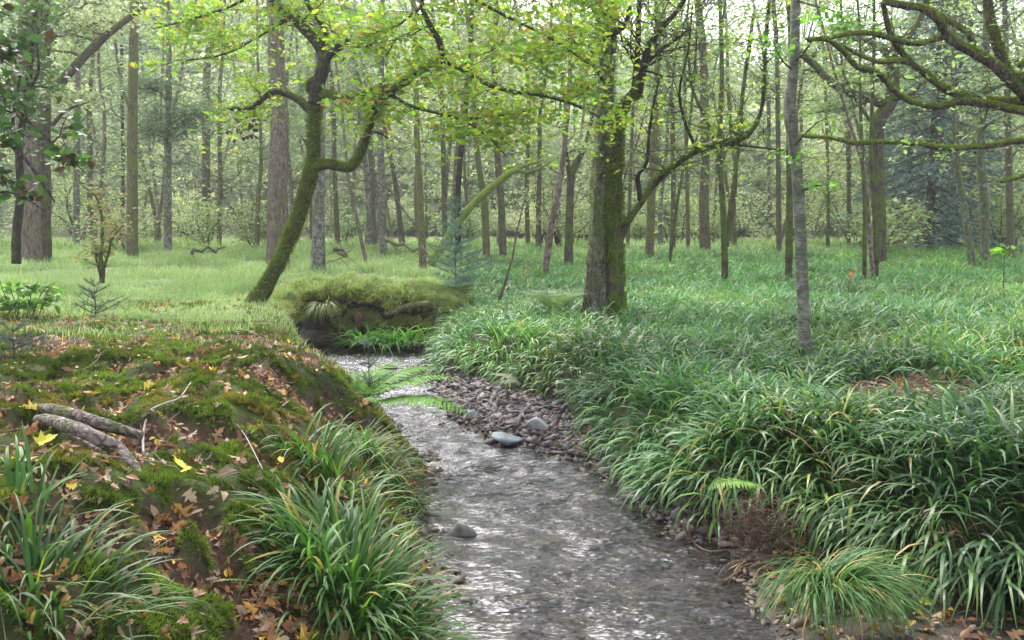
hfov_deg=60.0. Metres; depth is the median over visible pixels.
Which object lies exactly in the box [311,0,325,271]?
tree
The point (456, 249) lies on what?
young spruce
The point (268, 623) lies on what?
leaf litter
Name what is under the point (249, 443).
fallen twig
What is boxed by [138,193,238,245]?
shrub
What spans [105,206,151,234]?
shrub
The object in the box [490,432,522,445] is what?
stone
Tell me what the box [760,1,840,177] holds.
woodland tree
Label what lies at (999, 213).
shrub
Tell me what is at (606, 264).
alder tree
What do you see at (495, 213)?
shrub
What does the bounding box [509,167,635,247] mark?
shrub
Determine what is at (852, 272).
dry stalk
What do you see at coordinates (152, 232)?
shrub
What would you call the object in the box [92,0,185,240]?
woodland tree
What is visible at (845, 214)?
shrub
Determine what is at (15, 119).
woodland tree
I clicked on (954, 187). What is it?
conifer
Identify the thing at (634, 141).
woodland tree
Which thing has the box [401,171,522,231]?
shrub
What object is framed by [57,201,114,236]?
shrub
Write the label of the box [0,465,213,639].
rush tussock
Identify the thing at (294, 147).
woodland tree
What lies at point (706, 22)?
sky
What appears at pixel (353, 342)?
rush tussock
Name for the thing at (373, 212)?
woodland tree
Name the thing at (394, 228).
shrub
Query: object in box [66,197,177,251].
shrub
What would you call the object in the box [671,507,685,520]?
stone
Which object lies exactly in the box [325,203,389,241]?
shrub
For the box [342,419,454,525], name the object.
rush tussock
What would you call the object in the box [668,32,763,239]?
woodland tree
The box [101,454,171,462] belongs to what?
fallen twig
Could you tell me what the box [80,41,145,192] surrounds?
woodland tree
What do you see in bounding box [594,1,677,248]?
tree
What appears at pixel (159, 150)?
woodland tree
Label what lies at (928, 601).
fallen leaf
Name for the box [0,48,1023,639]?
ground
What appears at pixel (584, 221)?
shrub
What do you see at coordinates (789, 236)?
tree
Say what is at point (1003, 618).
rush tussock
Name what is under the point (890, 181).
conifer
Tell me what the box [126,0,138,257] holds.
tree
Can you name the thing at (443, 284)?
fern
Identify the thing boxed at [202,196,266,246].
shrub
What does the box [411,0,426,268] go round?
tree
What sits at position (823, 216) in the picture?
shrub
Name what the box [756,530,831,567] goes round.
rush tussock
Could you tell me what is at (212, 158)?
woodland tree
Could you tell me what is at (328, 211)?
shrub
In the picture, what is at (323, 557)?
rush tussock
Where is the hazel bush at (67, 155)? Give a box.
[0,0,94,211]
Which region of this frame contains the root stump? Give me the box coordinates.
[354,312,361,331]
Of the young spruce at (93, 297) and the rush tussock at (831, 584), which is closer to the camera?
the rush tussock at (831, 584)
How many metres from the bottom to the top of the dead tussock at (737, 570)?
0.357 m
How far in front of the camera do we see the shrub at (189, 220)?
55.59 m
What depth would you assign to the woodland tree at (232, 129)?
43.45 m
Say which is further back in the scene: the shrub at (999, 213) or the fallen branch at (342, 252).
the shrub at (999, 213)
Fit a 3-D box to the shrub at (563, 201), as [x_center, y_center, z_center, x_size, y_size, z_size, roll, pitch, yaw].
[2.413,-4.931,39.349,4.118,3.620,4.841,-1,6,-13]
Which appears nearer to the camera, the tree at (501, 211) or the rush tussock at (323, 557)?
the rush tussock at (323, 557)
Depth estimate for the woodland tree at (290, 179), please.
33.52 m
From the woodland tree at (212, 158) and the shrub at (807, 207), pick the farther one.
the woodland tree at (212, 158)
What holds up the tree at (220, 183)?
on the ground at (312, 330)
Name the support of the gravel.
on the ground at (312, 330)
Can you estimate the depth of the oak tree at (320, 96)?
12.82 m
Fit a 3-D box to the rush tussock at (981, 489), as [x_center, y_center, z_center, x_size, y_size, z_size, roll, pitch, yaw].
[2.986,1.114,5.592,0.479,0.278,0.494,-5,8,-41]
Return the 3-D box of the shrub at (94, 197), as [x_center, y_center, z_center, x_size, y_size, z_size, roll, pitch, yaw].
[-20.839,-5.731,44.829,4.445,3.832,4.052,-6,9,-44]
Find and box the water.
[303,340,773,639]
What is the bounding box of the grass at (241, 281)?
[0,233,1023,425]
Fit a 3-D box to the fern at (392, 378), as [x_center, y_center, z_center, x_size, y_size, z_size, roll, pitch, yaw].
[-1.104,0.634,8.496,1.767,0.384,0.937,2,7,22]
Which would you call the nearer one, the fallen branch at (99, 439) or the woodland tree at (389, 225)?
the fallen branch at (99, 439)
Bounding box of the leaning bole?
[427,159,550,266]
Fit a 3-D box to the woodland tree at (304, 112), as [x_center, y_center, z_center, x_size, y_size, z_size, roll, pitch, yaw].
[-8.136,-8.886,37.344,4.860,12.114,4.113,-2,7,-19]
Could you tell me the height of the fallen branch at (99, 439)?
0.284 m
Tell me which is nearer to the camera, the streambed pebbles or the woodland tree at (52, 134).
the streambed pebbles
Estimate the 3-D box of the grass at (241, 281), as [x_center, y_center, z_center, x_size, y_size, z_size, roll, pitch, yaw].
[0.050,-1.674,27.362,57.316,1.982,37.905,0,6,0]
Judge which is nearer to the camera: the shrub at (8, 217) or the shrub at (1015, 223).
the shrub at (1015, 223)
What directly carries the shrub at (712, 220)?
on the ground at (312, 330)
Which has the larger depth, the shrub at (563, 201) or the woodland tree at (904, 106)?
the woodland tree at (904, 106)
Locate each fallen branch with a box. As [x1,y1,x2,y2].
[33,403,143,439]
[33,414,142,472]
[66,433,107,453]
[178,240,225,257]
[303,241,364,273]
[354,230,427,271]
[357,164,438,252]
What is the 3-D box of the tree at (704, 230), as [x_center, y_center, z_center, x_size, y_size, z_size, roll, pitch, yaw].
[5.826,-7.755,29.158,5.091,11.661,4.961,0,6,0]
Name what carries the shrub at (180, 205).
on the ground at (312, 330)
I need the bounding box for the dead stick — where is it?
[498,199,524,299]
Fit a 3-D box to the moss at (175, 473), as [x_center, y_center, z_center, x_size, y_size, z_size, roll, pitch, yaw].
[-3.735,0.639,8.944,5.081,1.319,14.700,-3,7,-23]
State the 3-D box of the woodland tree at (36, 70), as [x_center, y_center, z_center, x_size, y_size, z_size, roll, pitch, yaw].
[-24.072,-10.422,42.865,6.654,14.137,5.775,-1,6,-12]
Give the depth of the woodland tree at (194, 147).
57.35 m
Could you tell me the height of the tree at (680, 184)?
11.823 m
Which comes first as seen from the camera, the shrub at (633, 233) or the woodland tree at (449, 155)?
the woodland tree at (449, 155)
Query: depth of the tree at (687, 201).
31.52 m
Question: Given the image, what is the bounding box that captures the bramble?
[0,279,66,316]
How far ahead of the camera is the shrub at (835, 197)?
37.36 m
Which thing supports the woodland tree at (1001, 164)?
on the ground at (312, 330)
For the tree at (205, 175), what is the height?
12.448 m
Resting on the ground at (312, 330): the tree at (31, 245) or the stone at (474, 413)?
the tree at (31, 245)
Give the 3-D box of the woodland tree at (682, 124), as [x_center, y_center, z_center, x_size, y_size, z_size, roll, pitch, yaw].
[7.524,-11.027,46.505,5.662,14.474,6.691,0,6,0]
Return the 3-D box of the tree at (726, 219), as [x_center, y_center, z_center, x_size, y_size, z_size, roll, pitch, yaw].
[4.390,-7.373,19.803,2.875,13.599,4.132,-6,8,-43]
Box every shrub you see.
[0,185,15,240]
[1,174,11,234]
[4,199,69,232]
[51,165,104,241]
[51,168,140,236]
[51,189,85,234]
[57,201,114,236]
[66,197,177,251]
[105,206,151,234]
[118,182,181,236]
[125,160,238,238]
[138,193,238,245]
[138,217,163,236]
[172,194,213,237]
[172,207,213,236]
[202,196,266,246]
[288,203,309,231]
[294,189,350,233]
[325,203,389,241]
[359,195,429,236]
[386,198,431,237]
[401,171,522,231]
[425,208,496,241]
[489,203,519,233]
[490,200,547,238]
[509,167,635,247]
[511,201,549,239]
[514,181,577,236]
[522,167,592,242]
[529,203,590,241]
[554,173,636,238]
[561,189,624,239]
[622,185,664,232]
[622,214,666,240]
[631,183,698,243]
[668,183,747,241]
[669,176,749,241]
[691,183,782,239]
[693,178,773,237]
[693,219,720,241]
[712,176,855,240]
[746,203,838,239]
[781,191,856,238]
[809,166,937,244]
[830,197,886,237]
[832,197,910,242]
[842,194,959,250]
[940,168,1023,247]
[950,185,1023,246]
[991,188,1023,246]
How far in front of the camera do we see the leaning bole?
23.04 m
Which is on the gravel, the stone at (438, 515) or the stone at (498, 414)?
the stone at (498, 414)
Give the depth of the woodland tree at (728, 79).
38.90 m
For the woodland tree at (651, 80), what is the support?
on the ground at (312, 330)
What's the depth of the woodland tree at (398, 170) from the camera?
58.88 m
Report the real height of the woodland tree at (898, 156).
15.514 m
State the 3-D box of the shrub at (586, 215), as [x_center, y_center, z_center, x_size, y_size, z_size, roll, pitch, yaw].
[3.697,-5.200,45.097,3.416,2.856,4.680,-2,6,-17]
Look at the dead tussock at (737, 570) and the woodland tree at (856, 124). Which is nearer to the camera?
the dead tussock at (737, 570)
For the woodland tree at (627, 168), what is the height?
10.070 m
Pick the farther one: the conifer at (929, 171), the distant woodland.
the distant woodland
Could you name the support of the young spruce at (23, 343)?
on the ground at (312, 330)
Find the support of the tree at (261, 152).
on the ground at (312, 330)
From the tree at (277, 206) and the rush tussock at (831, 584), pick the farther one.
the tree at (277, 206)
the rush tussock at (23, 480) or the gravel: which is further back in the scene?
the gravel
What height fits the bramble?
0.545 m
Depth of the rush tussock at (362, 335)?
16.00 m
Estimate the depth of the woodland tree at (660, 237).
35.62 m
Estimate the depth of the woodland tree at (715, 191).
46.12 m
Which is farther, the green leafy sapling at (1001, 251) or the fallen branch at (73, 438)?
the green leafy sapling at (1001, 251)
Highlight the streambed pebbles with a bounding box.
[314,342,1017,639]
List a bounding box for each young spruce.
[0,321,54,358]
[71,276,131,316]
[348,332,393,402]
[425,196,492,289]
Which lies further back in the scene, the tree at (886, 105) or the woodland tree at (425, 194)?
the woodland tree at (425, 194)
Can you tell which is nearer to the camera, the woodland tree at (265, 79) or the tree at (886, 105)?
the tree at (886, 105)
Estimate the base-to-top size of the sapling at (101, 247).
1.809 m
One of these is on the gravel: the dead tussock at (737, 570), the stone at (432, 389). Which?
the stone at (432, 389)
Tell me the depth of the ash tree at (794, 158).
9.53 m
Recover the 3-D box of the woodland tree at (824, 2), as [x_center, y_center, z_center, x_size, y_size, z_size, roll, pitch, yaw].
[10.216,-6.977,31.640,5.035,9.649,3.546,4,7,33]
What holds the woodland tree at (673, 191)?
on the ground at (312, 330)
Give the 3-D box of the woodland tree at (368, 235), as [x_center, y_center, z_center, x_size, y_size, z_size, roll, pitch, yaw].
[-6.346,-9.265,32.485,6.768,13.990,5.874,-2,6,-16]
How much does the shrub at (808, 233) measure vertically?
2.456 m
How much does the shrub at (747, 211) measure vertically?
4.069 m
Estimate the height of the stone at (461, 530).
0.188 m
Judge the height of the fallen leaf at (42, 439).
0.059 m
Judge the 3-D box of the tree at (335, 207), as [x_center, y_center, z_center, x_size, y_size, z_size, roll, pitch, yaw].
[-6.584,-8.876,33.365,3.934,12.863,5.736,6,8,43]
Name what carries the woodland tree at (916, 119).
on the ground at (312, 330)
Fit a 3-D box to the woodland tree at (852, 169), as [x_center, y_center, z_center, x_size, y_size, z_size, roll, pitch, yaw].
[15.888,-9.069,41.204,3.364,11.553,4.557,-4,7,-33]
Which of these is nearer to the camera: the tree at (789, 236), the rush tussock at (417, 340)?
the rush tussock at (417, 340)
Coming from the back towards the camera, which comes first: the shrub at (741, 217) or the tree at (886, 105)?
the shrub at (741, 217)
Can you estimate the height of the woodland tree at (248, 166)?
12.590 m
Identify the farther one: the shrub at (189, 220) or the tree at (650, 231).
the shrub at (189, 220)
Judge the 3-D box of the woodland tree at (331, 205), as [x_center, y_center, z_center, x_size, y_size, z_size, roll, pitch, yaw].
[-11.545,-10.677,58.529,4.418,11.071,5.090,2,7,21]
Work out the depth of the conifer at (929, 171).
30.29 m
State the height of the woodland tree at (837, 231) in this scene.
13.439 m
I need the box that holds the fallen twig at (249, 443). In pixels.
[172,395,262,469]
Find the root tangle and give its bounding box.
[692,477,819,578]
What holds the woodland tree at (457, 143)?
on the ground at (312, 330)
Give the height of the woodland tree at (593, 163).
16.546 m
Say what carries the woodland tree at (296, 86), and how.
on the ground at (312, 330)
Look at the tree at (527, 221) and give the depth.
35.57 m
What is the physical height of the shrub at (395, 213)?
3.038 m
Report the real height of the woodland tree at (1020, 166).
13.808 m
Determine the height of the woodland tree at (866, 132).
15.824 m
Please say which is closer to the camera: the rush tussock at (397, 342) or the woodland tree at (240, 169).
the rush tussock at (397, 342)
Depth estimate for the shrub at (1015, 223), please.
31.88 m
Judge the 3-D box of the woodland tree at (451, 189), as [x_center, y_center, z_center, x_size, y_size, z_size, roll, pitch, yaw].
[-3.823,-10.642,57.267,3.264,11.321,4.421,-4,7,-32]
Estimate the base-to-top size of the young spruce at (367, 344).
0.980 m
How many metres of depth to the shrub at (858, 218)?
33.83 m
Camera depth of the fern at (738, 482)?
5.39 m
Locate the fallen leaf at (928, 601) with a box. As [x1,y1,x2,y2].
[919,596,932,604]
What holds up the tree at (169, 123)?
on the ground at (312, 330)
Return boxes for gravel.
[418,344,807,557]
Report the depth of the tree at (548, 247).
21.75 m
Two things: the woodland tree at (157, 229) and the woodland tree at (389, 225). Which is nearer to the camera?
the woodland tree at (157, 229)
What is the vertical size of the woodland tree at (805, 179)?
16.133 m
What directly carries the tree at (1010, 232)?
on the ground at (312, 330)
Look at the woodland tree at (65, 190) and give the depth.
50.65 m
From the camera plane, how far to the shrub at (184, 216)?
61.11 m
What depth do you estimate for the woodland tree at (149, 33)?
30.16 m
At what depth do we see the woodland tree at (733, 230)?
35.43 m
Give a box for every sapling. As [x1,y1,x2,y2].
[68,177,147,282]
[989,243,1015,287]
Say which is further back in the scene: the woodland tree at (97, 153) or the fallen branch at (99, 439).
the woodland tree at (97, 153)
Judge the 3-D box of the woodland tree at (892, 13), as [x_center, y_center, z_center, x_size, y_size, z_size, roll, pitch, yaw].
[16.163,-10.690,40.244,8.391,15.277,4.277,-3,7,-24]
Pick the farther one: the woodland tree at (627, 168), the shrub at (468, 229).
the woodland tree at (627, 168)
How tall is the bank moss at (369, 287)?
1.314 m
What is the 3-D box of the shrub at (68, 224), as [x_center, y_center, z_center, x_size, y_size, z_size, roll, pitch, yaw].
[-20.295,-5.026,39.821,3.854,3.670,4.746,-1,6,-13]
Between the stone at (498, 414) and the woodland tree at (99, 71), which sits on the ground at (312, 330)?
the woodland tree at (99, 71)
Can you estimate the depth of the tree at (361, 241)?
24.58 m
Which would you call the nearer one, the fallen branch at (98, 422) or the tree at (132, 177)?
the fallen branch at (98, 422)
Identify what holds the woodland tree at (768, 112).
on the ground at (312, 330)
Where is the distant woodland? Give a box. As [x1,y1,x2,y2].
[0,0,1023,237]
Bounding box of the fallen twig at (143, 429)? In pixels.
[142,382,190,454]
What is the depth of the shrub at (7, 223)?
28.58 m
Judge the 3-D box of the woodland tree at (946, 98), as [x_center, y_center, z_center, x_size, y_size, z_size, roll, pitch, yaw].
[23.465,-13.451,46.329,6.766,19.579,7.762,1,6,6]
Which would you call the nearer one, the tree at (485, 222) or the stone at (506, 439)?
the stone at (506, 439)
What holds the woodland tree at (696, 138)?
on the ground at (312, 330)
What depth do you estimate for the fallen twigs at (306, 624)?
4.58 m
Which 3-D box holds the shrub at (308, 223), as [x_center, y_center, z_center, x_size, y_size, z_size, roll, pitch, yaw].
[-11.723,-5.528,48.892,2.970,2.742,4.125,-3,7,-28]
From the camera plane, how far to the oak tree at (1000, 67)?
8.96 m
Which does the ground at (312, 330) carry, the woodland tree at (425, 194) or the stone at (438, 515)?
the woodland tree at (425, 194)
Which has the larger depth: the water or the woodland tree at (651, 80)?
the woodland tree at (651, 80)
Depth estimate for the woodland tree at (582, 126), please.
49.89 m
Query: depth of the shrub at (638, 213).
60.37 m
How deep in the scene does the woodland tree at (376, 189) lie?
35.61 m
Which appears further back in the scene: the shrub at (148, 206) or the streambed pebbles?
the shrub at (148, 206)
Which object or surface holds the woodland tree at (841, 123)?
on the ground at (312, 330)
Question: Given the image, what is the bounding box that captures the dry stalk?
[848,270,855,299]
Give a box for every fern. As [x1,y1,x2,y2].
[347,361,473,416]
[437,281,488,295]
[487,373,520,388]
[517,289,596,313]
[707,477,766,489]
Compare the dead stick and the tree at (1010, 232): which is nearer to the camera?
the dead stick
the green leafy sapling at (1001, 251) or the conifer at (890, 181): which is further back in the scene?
the conifer at (890, 181)
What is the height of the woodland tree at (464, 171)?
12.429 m
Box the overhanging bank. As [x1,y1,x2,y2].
[278,281,455,340]
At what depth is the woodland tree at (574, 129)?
52.37 m
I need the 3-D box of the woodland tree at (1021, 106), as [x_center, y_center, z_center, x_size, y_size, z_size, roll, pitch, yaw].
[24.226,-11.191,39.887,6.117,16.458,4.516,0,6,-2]
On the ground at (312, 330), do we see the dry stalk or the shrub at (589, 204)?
the shrub at (589, 204)
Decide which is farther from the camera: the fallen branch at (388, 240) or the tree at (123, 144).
the tree at (123, 144)
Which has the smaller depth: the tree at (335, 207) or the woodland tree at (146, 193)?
the tree at (335, 207)
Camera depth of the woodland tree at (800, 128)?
38.79 m
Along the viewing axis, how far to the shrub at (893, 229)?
27.91 m
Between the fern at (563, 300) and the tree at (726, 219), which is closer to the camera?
the fern at (563, 300)
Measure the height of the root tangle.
0.652 m
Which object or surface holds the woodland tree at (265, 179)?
on the ground at (312, 330)
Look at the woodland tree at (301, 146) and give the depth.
42.53 m
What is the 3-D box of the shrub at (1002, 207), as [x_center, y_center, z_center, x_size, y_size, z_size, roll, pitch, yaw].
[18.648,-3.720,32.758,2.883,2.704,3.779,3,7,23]
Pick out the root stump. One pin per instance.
(358, 322)
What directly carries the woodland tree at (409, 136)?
on the ground at (312, 330)
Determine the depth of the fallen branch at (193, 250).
24.36 m
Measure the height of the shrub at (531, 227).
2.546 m
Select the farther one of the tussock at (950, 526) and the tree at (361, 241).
the tree at (361, 241)
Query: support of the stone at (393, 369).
in the water
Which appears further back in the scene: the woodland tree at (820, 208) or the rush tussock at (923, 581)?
the woodland tree at (820, 208)
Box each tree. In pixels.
[0,0,72,206]
[0,0,82,178]
[0,0,106,263]
[0,0,170,261]
[0,1,86,166]
[0,17,67,208]
[0,80,5,237]
[1,100,15,180]
[2,1,83,232]
[4,0,139,238]
[10,0,124,244]
[15,0,84,263]
[36,1,115,186]
[51,0,125,237]
[51,0,162,244]
[51,0,180,238]
[51,3,138,239]
[52,0,229,232]
[54,0,190,236]
[78,0,253,245]
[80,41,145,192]
[86,0,231,246]
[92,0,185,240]
[99,0,239,250]
[108,0,194,234]
[118,0,687,303]
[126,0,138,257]
[138,44,197,201]
[156,0,293,244]
[172,76,225,205]
[176,0,261,243]
[178,0,299,239]
[181,0,249,238]
[183,0,269,233]
[197,0,335,247]
[211,31,288,238]
[225,3,303,185]
[231,0,313,247]
[231,26,350,214]
[234,1,311,199]
[247,0,420,246]
[252,65,309,218]
[253,0,376,243]
[255,0,329,240]
[265,0,289,268]
[266,0,345,207]
[285,0,391,261]
[292,4,405,244]
[294,0,426,243]
[301,0,395,240]
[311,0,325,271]
[325,0,427,245]
[325,80,373,238]
[326,0,437,242]
[328,0,462,254]
[330,0,438,240]
[368,0,492,236]
[373,40,445,235]
[375,0,446,239]
[375,0,563,245]
[387,49,462,239]
[388,0,545,259]
[404,1,555,246]
[409,1,511,194]
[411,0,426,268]
[411,0,502,241]
[432,0,491,254]
[432,77,475,221]
[442,0,544,256]
[448,5,556,233]
[448,9,517,238]
[476,0,594,248]
[476,1,568,239]
[481,0,847,318]
[485,0,576,243]
[508,0,646,266]
[516,0,614,241]
[531,2,622,237]
[542,2,572,275]
[547,0,646,210]
[547,38,594,188]
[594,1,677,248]
[614,16,653,239]
[616,0,752,262]
[617,1,694,206]
[617,21,697,240]
[620,0,729,238]
[620,0,770,247]
[622,0,700,257]
[622,54,679,212]
[623,1,732,244]
[635,0,736,248]
[640,2,777,240]
[651,0,755,251]
[652,0,807,281]
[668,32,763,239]
[670,0,780,242]
[675,0,824,245]
[691,0,758,241]
[693,0,822,239]
[719,0,815,253]
[729,0,867,241]
[740,0,876,279]
[745,0,877,360]
[749,0,867,241]
[750,4,835,235]
[760,0,996,264]
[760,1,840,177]
[764,0,927,202]
[784,0,792,278]
[800,0,883,246]
[801,0,1023,182]
[803,5,918,239]
[803,48,860,239]
[804,0,911,245]
[807,0,903,182]
[815,2,884,240]
[818,0,935,202]
[820,0,882,237]
[827,0,880,275]
[830,0,928,280]
[856,0,1023,261]
[862,0,928,196]
[866,0,1023,249]
[875,0,933,224]
[878,0,1023,264]
[880,2,1023,245]
[894,15,940,196]
[895,7,1020,193]
[914,1,1019,235]
[920,0,1023,241]
[943,0,1023,257]
[966,1,1023,127]
[973,0,1023,220]
[985,18,1023,186]
[989,0,1023,200]
[1009,28,1023,241]
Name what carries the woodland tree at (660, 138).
on the ground at (312, 330)
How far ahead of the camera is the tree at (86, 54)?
23.07 m
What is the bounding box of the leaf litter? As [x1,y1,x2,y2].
[0,255,1023,639]
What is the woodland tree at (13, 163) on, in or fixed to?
on the ground at (312, 330)
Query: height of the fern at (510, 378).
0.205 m
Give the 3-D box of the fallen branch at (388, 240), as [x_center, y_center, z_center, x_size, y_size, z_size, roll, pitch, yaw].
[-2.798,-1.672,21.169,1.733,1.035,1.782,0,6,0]
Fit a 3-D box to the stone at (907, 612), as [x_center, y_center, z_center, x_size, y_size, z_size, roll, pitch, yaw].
[2.255,1.638,5.042,0.115,0.095,0.085,0,6,0]
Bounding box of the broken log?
[384,301,430,315]
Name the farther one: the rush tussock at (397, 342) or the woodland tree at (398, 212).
the woodland tree at (398, 212)
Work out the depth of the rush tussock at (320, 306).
16.00 m
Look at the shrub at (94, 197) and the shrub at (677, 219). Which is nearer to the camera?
the shrub at (677, 219)
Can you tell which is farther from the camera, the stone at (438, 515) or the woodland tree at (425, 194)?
the woodland tree at (425, 194)
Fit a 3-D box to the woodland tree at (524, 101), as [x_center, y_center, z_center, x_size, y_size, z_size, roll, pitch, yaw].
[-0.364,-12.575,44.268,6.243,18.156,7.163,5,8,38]
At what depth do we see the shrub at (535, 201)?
62.71 m
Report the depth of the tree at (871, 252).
19.98 m
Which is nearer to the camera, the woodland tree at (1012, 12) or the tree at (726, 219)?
the tree at (726, 219)
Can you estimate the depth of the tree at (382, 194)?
27.59 m
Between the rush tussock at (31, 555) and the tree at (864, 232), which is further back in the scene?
the tree at (864, 232)
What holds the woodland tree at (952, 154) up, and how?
on the ground at (312, 330)
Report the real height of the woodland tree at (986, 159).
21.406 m
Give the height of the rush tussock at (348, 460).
0.997 m
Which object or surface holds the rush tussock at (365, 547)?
on the ground at (312, 330)
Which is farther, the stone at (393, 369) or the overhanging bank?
the overhanging bank
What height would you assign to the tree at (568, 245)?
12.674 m
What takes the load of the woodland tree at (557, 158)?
on the ground at (312, 330)
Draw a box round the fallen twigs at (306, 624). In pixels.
[0,319,436,639]
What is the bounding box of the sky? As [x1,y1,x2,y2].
[231,0,1023,86]
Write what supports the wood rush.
on the ground at (312, 330)
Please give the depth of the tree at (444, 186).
33.53 m
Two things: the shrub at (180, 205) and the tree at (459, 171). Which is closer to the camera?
the tree at (459, 171)
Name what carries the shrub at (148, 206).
on the ground at (312, 330)
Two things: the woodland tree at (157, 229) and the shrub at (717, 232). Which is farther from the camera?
the shrub at (717, 232)
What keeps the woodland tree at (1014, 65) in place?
on the ground at (312, 330)
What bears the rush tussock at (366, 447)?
on the ground at (312, 330)
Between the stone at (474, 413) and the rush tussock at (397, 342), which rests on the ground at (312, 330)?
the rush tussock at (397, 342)
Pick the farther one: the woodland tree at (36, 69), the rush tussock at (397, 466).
the woodland tree at (36, 69)
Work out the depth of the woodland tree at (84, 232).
40.33 m
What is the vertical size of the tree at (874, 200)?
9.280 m
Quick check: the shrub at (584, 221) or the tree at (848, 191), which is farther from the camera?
the shrub at (584, 221)
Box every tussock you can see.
[0,420,137,565]
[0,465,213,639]
[209,491,363,639]
[210,461,501,639]
[253,403,435,544]
[297,300,339,327]
[316,331,390,351]
[323,414,427,493]
[328,322,405,355]
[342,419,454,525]
[349,323,432,351]
[369,325,442,348]
[399,325,446,351]
[719,559,799,584]
[743,535,953,639]
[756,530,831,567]
[905,566,960,596]
[907,494,1000,555]
[937,472,1023,530]
[957,595,1023,634]
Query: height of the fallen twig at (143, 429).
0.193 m
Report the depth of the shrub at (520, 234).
61.12 m
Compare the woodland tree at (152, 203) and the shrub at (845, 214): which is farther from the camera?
the shrub at (845, 214)
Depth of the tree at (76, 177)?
35.51 m
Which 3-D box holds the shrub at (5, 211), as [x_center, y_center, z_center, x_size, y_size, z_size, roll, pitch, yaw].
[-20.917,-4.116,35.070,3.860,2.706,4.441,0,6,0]
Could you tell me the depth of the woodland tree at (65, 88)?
48.09 m
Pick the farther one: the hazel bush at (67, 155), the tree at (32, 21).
the tree at (32, 21)
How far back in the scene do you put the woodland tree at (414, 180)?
44.50 m
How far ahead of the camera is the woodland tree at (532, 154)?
39.64 m
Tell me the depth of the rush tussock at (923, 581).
5.41 m
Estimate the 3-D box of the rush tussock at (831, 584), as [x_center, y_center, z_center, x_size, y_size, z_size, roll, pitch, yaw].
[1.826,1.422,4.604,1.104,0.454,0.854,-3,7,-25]
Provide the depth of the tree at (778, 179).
29.44 m
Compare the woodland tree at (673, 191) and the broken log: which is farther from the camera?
the woodland tree at (673, 191)
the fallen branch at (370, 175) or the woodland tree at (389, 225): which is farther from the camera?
the woodland tree at (389, 225)
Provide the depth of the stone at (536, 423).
9.50 m
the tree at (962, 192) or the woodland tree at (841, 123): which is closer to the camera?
the tree at (962, 192)
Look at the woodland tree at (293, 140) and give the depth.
40.66 m
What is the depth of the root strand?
6.18 m
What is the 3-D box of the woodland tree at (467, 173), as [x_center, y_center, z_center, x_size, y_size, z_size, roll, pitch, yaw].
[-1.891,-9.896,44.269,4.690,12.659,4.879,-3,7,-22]
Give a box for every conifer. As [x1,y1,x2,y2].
[836,0,1023,252]
[842,0,976,241]
[886,0,1023,246]
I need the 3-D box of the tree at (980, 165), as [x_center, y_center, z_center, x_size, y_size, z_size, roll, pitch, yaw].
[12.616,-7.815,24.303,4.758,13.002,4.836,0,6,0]
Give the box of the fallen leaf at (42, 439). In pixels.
[33,431,57,444]
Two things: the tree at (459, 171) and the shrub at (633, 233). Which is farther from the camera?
the shrub at (633, 233)
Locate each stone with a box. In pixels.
[384,364,398,372]
[425,507,453,519]
[427,387,436,391]
[451,521,476,540]
[466,410,477,417]
[488,413,502,419]
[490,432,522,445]
[526,417,549,430]
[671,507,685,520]
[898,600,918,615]
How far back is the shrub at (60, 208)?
60.63 m
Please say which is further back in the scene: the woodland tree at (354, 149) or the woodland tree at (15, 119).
the woodland tree at (354, 149)
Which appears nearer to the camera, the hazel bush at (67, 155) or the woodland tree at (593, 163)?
the hazel bush at (67, 155)
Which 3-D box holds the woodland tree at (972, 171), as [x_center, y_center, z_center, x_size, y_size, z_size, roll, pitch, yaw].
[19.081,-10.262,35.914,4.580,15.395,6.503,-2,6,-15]
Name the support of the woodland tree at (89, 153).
on the ground at (312, 330)
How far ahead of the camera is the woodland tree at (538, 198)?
32.74 m
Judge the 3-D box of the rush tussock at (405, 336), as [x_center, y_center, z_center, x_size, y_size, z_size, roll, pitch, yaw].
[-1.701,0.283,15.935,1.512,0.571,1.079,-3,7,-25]
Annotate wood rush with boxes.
[412,238,1023,639]
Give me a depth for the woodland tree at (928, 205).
30.54 m
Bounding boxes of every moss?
[0,298,424,639]
[220,267,471,332]
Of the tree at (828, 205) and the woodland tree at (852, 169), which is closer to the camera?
the tree at (828, 205)
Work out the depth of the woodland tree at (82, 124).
47.33 m
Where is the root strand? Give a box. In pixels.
[680,521,726,552]
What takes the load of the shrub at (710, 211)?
on the ground at (312, 330)

